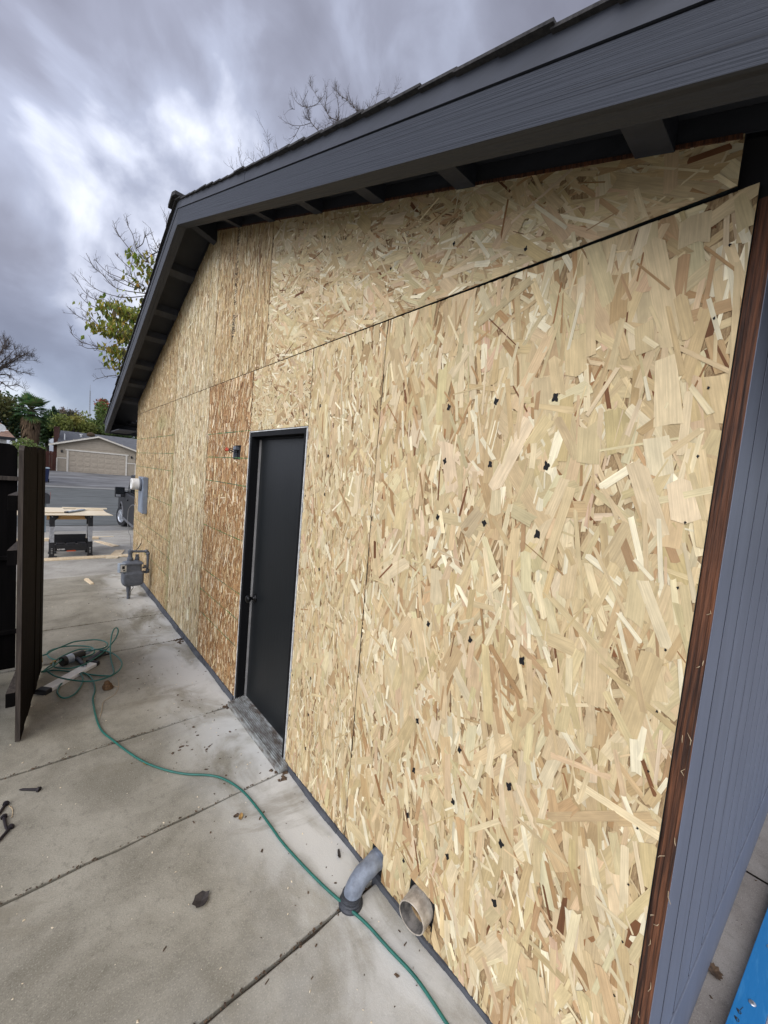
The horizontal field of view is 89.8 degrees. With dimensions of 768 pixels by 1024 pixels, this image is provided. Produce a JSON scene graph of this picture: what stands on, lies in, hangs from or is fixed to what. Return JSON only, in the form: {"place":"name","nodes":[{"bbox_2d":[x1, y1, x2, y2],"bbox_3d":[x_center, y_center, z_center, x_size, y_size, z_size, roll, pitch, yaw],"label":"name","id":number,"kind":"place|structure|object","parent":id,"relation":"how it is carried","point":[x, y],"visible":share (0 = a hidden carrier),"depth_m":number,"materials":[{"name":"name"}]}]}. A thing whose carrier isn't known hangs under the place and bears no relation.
{"place":"outdoors","nodes":[
{"label":"outdoors","id":0,"kind":"place"},
{"bbox_2d":[17,486,126,525],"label":"road","id":1,"kind":"structure","parent":0,"point":[85,498],"depth_m":19.64,"materials":[{"name":"grey asphalt"}]},
{"bbox_2d":[16,530,132,581],"bbox_3d":[-5.440,0.822,10.010,15.000,0.501,7.356,1,6,-42],"label":"driveway apron","id":2,"kind":"object","parent":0,"point":[78,567],"visible":0.07,"depth_m":6.92,"materials":[{"name":"concrete"}]},
{"bbox_2d":[44,491,49,531],"bbox_3d":[-9.527,0.000,10.789,0.268,1.150,0.510,1,6,-42],"label":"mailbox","id":3,"kind":"object","parent":2,"relation":"on","point":[47,497],"visible":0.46,"depth_m":10.64,"materials":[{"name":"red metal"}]},
{"bbox_2d":[45,493,49,503],"bbox_3d":[-9.328,-0.378,10.571,0.244,0.294,0.012,1,6,-42],"label":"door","id":4,"kind":"structure","parent":3,"relation":"in","point":[47,498],"depth_m":10.61,"materials":[{"name":"grey"}]},
{"bbox_2d":[47,515,92,557],"bbox_3d":[-5.759,0.411,7.070,0.653,0.755,0.480,1,6,-42],"label":"sawhorse","id":5,"kind":"object","parent":2,"relation":"on","point":[63,542],"visible":0.97,"depth_m":7.05,"materials":[{"name":"black plastic"}]},
{"bbox_2d":[17,509,112,515],"bbox_3d":[-5.948,-0.005,7.174,1.380,0.018,0.980,1,6,-42],"label":"thin sheet","id":6,"kind":"object","parent":5,"relation":"on","point":[91,513],"visible":0.45,"depth_m":7.19,"materials":[{"name":"beige wood"}]},
{"bbox_2d":[45,507,65,512],"bbox_3d":[-6.253,-0.040,7.085,0.665,0.012,0.820,1,6,-42],"label":"scrap board","id":7,"kind":"object","parent":6,"relation":"on","point":[53,510],"visible":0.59,"depth_m":7.12,"materials":[{"name":"beige wood"}]},
{"bbox_2d":[64,509,84,512],"bbox_3d":[-5.811,-0.022,7.255,0.064,0.027,0.532,4,5,-10],"label":"spirit level","id":8,"kind":"object","parent":6,"relation":"on","point":[74,511],"visible":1,"depth_m":7.20,"materials":[{"name":"metal"}]},
{"bbox_2d":[62,507,106,508],"bbox_3d":[-6.014,-0.076,7.752,0.719,0.020,0.080,2,6,-37],"label":"scrap board","id":9,"kind":"object","parent":6,"relation":"on","point":[81,508],"visible":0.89,"depth_m":7.69,"materials":[{"name":"beige wood"}]},
{"bbox_2d":[44,536,98,540],"bbox_3d":[-7.729,0.635,8.897,0.459,0.098,1.933,9,6,44],"label":"scrap board","id":10,"kind":"object","parent":2,"relation":"on","point":[93,538],"visible":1,"depth_m":9.41,"materials":[{"name":"brown wood"}]},
{"bbox_2d":[44,554,127,560],"bbox_3d":[-5.549,0.819,6.795,2.350,0.018,0.220,1,6,-42],"label":"scrap board","id":11,"kind":"object","parent":2,"relation":"on","point":[79,557],"visible":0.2,"depth_m":6.91,"materials":[{"name":"brown wood"}]},
{"bbox_2d":[94,541,118,546],"bbox_3d":[-6.189,0.703,8.602,1.366,0.131,0.134,9,6,39],"label":"scrap board","id":12,"kind":"object","parent":2,"relation":"on","point":[108,544],"visible":1,"depth_m":8.53,"materials":[{"name":"brown wood"}]},
{"bbox_2d":[111,550,124,554],"bbox_3d":[-5.226,0.792,7.581,0.163,0.017,0.467,3,5,-26],"label":"scrap board","id":13,"kind":"object","parent":2,"relation":"on","point":[117,552],"visible":1,"depth_m":7.55,"materials":[{"name":"brown wood"}]},
{"bbox_2d":[115,475,135,528],"bbox_3d":[-7.570,-0.211,13.082,2.342,1.919,6.000,1,6,-41],"label":"pickup truck","id":14,"kind":"object","parent":2,"relation":"on","point":[126,500],"visible":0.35,"depth_m":13.22,"materials":[{"name":"grey paint"}]},
{"bbox_2d":[227,74,400,172],"bbox_3d":[-2.789,-7.399,13.483,5.623,15.977,1.897,5,4,-1],"label":"bare tree","id":15,"kind":"object","parent":2,"relation":"on","point":[324,106],"visible":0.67,"depth_m":13.01,"materials":[{"name":"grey plant"}]},
{"bbox_2d":[46,487,127,531],"bbox_3d":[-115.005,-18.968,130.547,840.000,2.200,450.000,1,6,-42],"label":"ground","id":16,"kind":"structure","parent":0,"point":[82,525],"depth_m":13.93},
{"bbox_2d":[0,423,15,442],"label":"brown roof house","id":17,"kind":"structure","parent":16,"relation":"on","point":[5,434],"depth_m":24.85,"materials":[{"name":"white plastic"}]},
{"bbox_2d":[17,484,127,489],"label":"gutter","id":18,"kind":"object","parent":16,"relation":"on","point":[79,487],"visible":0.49,"depth_m":26.65,"materials":[{"name":"concrete"}]},
{"bbox_2d":[17,525,130,527],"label":"gutter","id":19,"kind":"object","parent":16,"relation":"on","point":[85,526],"visible":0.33,"depth_m":13.31,"materials":[{"name":"concrete"}]},
{"bbox_2d":[89,391,90,412],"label":"radio mast","id":20,"kind":"object","parent":16,"relation":"on","point":[90,400],"visible":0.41,"depth_m":200.03,"materials":[{"name":"grey metal"}]},
{"bbox_2d":[63,206,169,379],"bbox_3d":[-7.083,-3.777,10.546,2.674,9.090,3.135,1,6,-42],"label":"yellow leaf tree","id":21,"kind":"object","parent":16,"relation":"on","point":[123,335],"visible":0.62,"depth_m":10.02,"materials":[{"name":"grey plant"}]},
{"bbox_2d":[103,0,767,1023],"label":"house","id":22,"kind":"structure","parent":16,"relation":"on","point":[455,584],"depth_m":1.24,"materials":[{"name":"wood"}]},
{"bbox_2d":[127,505,135,549],"bbox_3d":[-3.978,0.433,6.085,0.376,1.124,0.048,9,6,41],"label":"ground wire","id":23,"kind":"object","parent":22,"relation":"attached to","point":[127,525],"visible":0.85,"depth_m":6.17,"materials":[{"name":"grey metal"}]},
{"bbox_2d":[130,476,147,513],"bbox_3d":[-3.466,-0.244,5.434,0.180,0.508,0.315,1,6,-42],"label":"electric meter box","id":24,"kind":"object","parent":22,"relation":"attached to","point":[140,484],"visible":1,"depth_m":5.37,"materials":[{"name":"blue paint"}]},
{"bbox_2d":[225,445,240,459],"bbox_3d":[-1.139,-0.459,2.960,0.136,0.106,0.128,1,6,-42],"label":"junction box","id":25,"kind":"object","parent":22,"relation":"attached to","point":[235,450],"visible":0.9,"depth_m":2.97,"materials":[{"name":"black plastic"}]},
{"bbox_2d":[244,438,303,738],"bbox_3d":[-0.746,0.484,2.603,0.110,1.962,0.735,1,6,-42],"label":"door","id":26,"kind":"structure","parent":22,"relation":"in","point":[270,599],"depth_m":2.63,"materials":[{"name":"black paint"}]},
{"bbox_2d":[399,884,432,935],"bbox_3d":[0.151,1.545,1.524,0.118,0.126,0.151,9,6,40],"label":"drain stub","id":27,"kind":"object","parent":22,"relation":"attached to","point":[415,909],"visible":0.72,"depth_m":1.49,"materials":[{"name":"beige plastic"}]},
{"bbox_2d":[45,471,130,488],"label":"driveway","id":28,"kind":"structure","parent":0,"point":[62,478],"depth_m":32.94,"materials":[{"name":"grey concrete"}]},
{"bbox_2d":[45,467,49,481],"bbox_3d":[-24.294,-2.662,27.467,0.743,1.090,0.761,1,6,-42],"label":"trash bin","id":29,"kind":"object","parent":28,"relation":"on","point":[47,474],"visible":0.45,"depth_m":27.38,"materials":[{"name":"blue plastic"}]},
{"bbox_2d":[46,527,132,530],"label":"pavement","id":30,"kind":"structure","parent":0,"point":[94,529],"depth_m":12.42,"materials":[{"name":"concrete"}]},
{"bbox_2d":[0,573,485,1023],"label":"concrete path","id":31,"kind":"structure","parent":0,"point":[65,970],"depth_m":1.69,"materials":[{"name":"grey concrete"}]},
{"bbox_2d":[0,813,7,829],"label":"iron nail","id":32,"kind":"object","parent":31,"relation":"on","point":[3,817],"visible":1,"depth_m":1.84,"materials":[{"name":"black metal"}]},
{"bbox_2d":[0,800,9,813],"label":"iron nail","id":33,"kind":"object","parent":31,"relation":"on","point":[5,803],"visible":1,"depth_m":1.92,"materials":[{"name":"black metal"}]},
{"bbox_2d":[0,823,14,840],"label":"iron nail","id":34,"kind":"object","parent":31,"relation":"on","point":[11,826],"visible":1,"depth_m":1.79,"materials":[{"name":"black metal"}]},
{"bbox_2d":[0,443,17,669],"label":"wood fence","id":35,"kind":"object","parent":31,"relation":"on","point":[8,483],"visible":0.36,"depth_m":3.03,"materials":[{"name":"black wood"}]},
{"bbox_2d":[5,445,45,741],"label":"open gate","id":36,"kind":"structure","parent":31,"relation":"on","point":[25,551],"depth_m":2.46,"materials":[{"name":"black wood"}]},
{"bbox_2d":[19,787,41,791],"bbox_3d":[-1.859,1.455,2.022,0.100,0.026,0.027,5,5,-5],"label":"iron nail","id":37,"kind":"object","parent":31,"relation":"on","point":[38,789],"visible":1,"depth_m":2.02,"materials":[{"name":"grey metal"}]},
{"bbox_2d":[35,660,99,695],"bbox_3d":[-2.519,1.315,3.089,0.091,0.035,0.501,5,4,4],"label":"straightedge","id":38,"kind":"object","parent":31,"relation":"on","point":[50,687],"visible":0.91,"depth_m":3.02,"materials":[{"name":"white metal"}]},
{"bbox_2d":[59,649,109,666],"bbox_3d":[-2.579,1.263,3.374,0.259,0.080,0.327,6,5,18],"label":"nail gun","id":39,"kind":"object","parent":31,"relation":"on","point":[71,658],"visible":0.84,"depth_m":3.31,"materials":[{"name":"black plastic"}]},
{"bbox_2d":[84,578,93,584],"bbox_3d":[-4.294,1.005,5.600,0.355,0.020,0.056,9,6,41],"label":"wood offcut","id":40,"kind":"object","parent":31,"relation":"on","point":[89,581],"visible":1,"depth_m":5.59,"materials":[{"name":"brown wood"}]},
{"bbox_2d":[102,680,113,690],"bbox_3d":[-2.141,1.341,2.991,0.076,0.068,0.071,1,6,-42],"label":"leaf","id":41,"kind":"object","parent":31,"relation":"on","point":[107,685],"visible":1,"depth_m":2.97,"materials":[{"name":"brown plant"}]},
{"bbox_2d":[117,543,149,598],"bbox_3d":[-3.267,0.772,5.028,0.358,0.745,0.187,1,6,-42],"label":"gas meter","id":42,"kind":"object","parent":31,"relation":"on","point":[129,569],"visible":1,"depth_m":4.97,"materials":[{"name":"grey paint"}]},
{"bbox_2d":[1,591,378,1022],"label":"wood chips","id":43,"kind":"object","parent":31,"relation":"on","point":[137,1021],"visible":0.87,"depth_m":1.74,"materials":[{"name":"beige wood"}]},
{"bbox_2d":[192,890,209,907],"bbox_3d":[-0.743,1.575,1.565,0.056,0.016,0.063,5,4,-2],"label":"dead leaf","id":44,"kind":"object","parent":31,"relation":"on","point":[200,898],"visible":1,"depth_m":1.57,"materials":[{"name":"brown plant"}]},
{"bbox_2d":[41,627,448,1023],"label":"hose","id":45,"kind":"object","parent":31,"relation":"on","point":[53,663],"visible":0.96,"depth_m":2.21,"materials":[{"name":"green rubber"}]},
{"bbox_2d":[205,885,371,1023],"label":"joint dirt","id":46,"kind":"structure","parent":31,"relation":"on","point":[306,940],"depth_m":1.44,"materials":[{"name":"brown soil"}]},
{"bbox_2d":[339,847,382,915],"bbox_3d":[-0.076,1.565,1.655,0.256,0.140,0.102,1,6,-42],"label":"drain elbow","id":47,"kind":"object","parent":31,"relation":"on","point":[368,868],"visible":0.89,"depth_m":1.61,"materials":[{"name":"grey plastic"}]},
{"bbox_2d":[0,590,756,1023],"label":"leaf litter","id":48,"kind":"object","parent":31,"relation":"on","point":[214,838],"visible":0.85,"depth_m":1.97,"materials":[{"name":"brown plant"}]},
{"bbox_2d":[0,0,599,450],"label":"sky","id":49,"kind":"structure","parent":0,"point":[109,109],"materials":[{"name":"grey"}]},
{"bbox_2d":[688,872,767,1023],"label":"side path","id":50,"kind":"structure","parent":0,"point":[733,951],"depth_m":1.54,"materials":[{"name":"concrete"}]},
{"bbox_2d":[708,962,722,980],"bbox_3d":[1.254,1.744,1.467,0.049,0.013,0.063,10,8,13],"label":"dead leaf","id":51,"kind":"object","parent":50,"relation":"on","point":[713,969],"visible":0.84,"depth_m":1.46,"materials":[{"name":"brown plant"}]},
{"bbox_2d":[725,908,767,1023],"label":"tarp","id":52,"kind":"object","parent":50,"relation":"on","point":[750,1004],"visible":1,"depth_m":1.39,"materials":[{"name":"plastic"}]},
{"bbox_2d":[746,813,767,882],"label":"side path","id":53,"kind":"structure","parent":0,"point":[757,866],"depth_m":1.98,"materials":[{"name":"concrete"}]},
{"bbox_2d":[746,871,767,884],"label":"joint","id":54,"kind":"object","parent":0,"point":[757,877],"depth_m":1.90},
{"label":"lawn","id":55,"kind":"structure","parent":0,"visible":0},
{"bbox_2d":[0,390,37,440],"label":"evergreen tree","id":56,"kind":"object","parent":55,"relation":"on","point":[11,425],"visible":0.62,"depth_m":40.66,"materials":[{"name":"green plant"}]},
{"bbox_2d":[0,331,39,392],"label":"bare tree","id":57,"kind":"object","parent":55,"relation":"on","point":[5,347],"visible":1,"depth_m":40.35,"materials":[{"name":"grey plant"}]},
{"bbox_2d":[7,436,46,450],"bbox_3d":[-33.737,-5.483,36.485,2.769,3.312,2.544,1,6,-42],"label":"shrub","id":58,"kind":"object","parent":55,"relation":"on","point":[17,444],"visible":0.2,"depth_m":36.15,"materials":[{"name":"green plant"}]},
{"bbox_2d":[7,390,51,444],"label":"palm tree","id":59,"kind":"object","parent":55,"relation":"on","point":[30,421],"visible":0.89,"depth_m":40.24,"materials":[{"name":"green plant"}]},
{"bbox_2d":[38,406,61,465],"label":"evergreen tree","id":60,"kind":"object","parent":55,"relation":"on","point":[45,435],"visible":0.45,"depth_m":50.14,"materials":[{"name":"green plant"}]},
{"bbox_2d":[46,451,56,470],"bbox_3d":[-34.118,-5.190,38.829,1.790,1.997,0.080,1,6,-42],"label":"red fence","id":61,"kind":"object","parent":55,"relation":"on","point":[50,462],"visible":0.34,"depth_m":39.11,"materials":[{"name":"red wood"}]},
{"bbox_2d":[56,406,81,420],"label":"brown tree","id":62,"kind":"object","parent":55,"relation":"on","point":[67,412],"visible":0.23,"depth_m":62.09,"materials":[{"name":"grey plant"}]},
{"bbox_2d":[45,412,99,436],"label":"bushy tree","id":63,"kind":"object","parent":55,"relation":"on","point":[77,424],"visible":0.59,"depth_m":50.50,"materials":[{"name":"green plant"}]},
{"bbox_2d":[48,426,136,475],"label":"garage house","id":64,"kind":"structure","parent":55,"relation":"on","point":[90,452],"depth_m":41.35,"materials":[{"name":"beige paint"}]},
{"bbox_2d":[68,451,125,474],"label":"garage door","id":65,"kind":"structure","parent":64,"relation":"in","point":[82,462],"depth_m":41.07,"materials":[{"name":"beige metal"}]},
{"bbox_2d":[78,401,107,435],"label":"bushy tree","id":66,"kind":"object","parent":55,"relation":"on","point":[99,414],"visible":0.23,"depth_m":53.91,"materials":[{"name":"green plant"}]},
{"bbox_2d":[93,397,109,418],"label":"reddish tree","id":67,"kind":"object","parent":55,"relation":"on","point":[106,401],"visible":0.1,"depth_m":60.07,"materials":[{"name":"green plant"}]},
{"bbox_2d":[95,422,136,438],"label":"bushy tree","id":68,"kind":"object","parent":55,"relation":"on","point":[109,434],"visible":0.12,"depth_m":52.77,"materials":[{"name":"green plant"}]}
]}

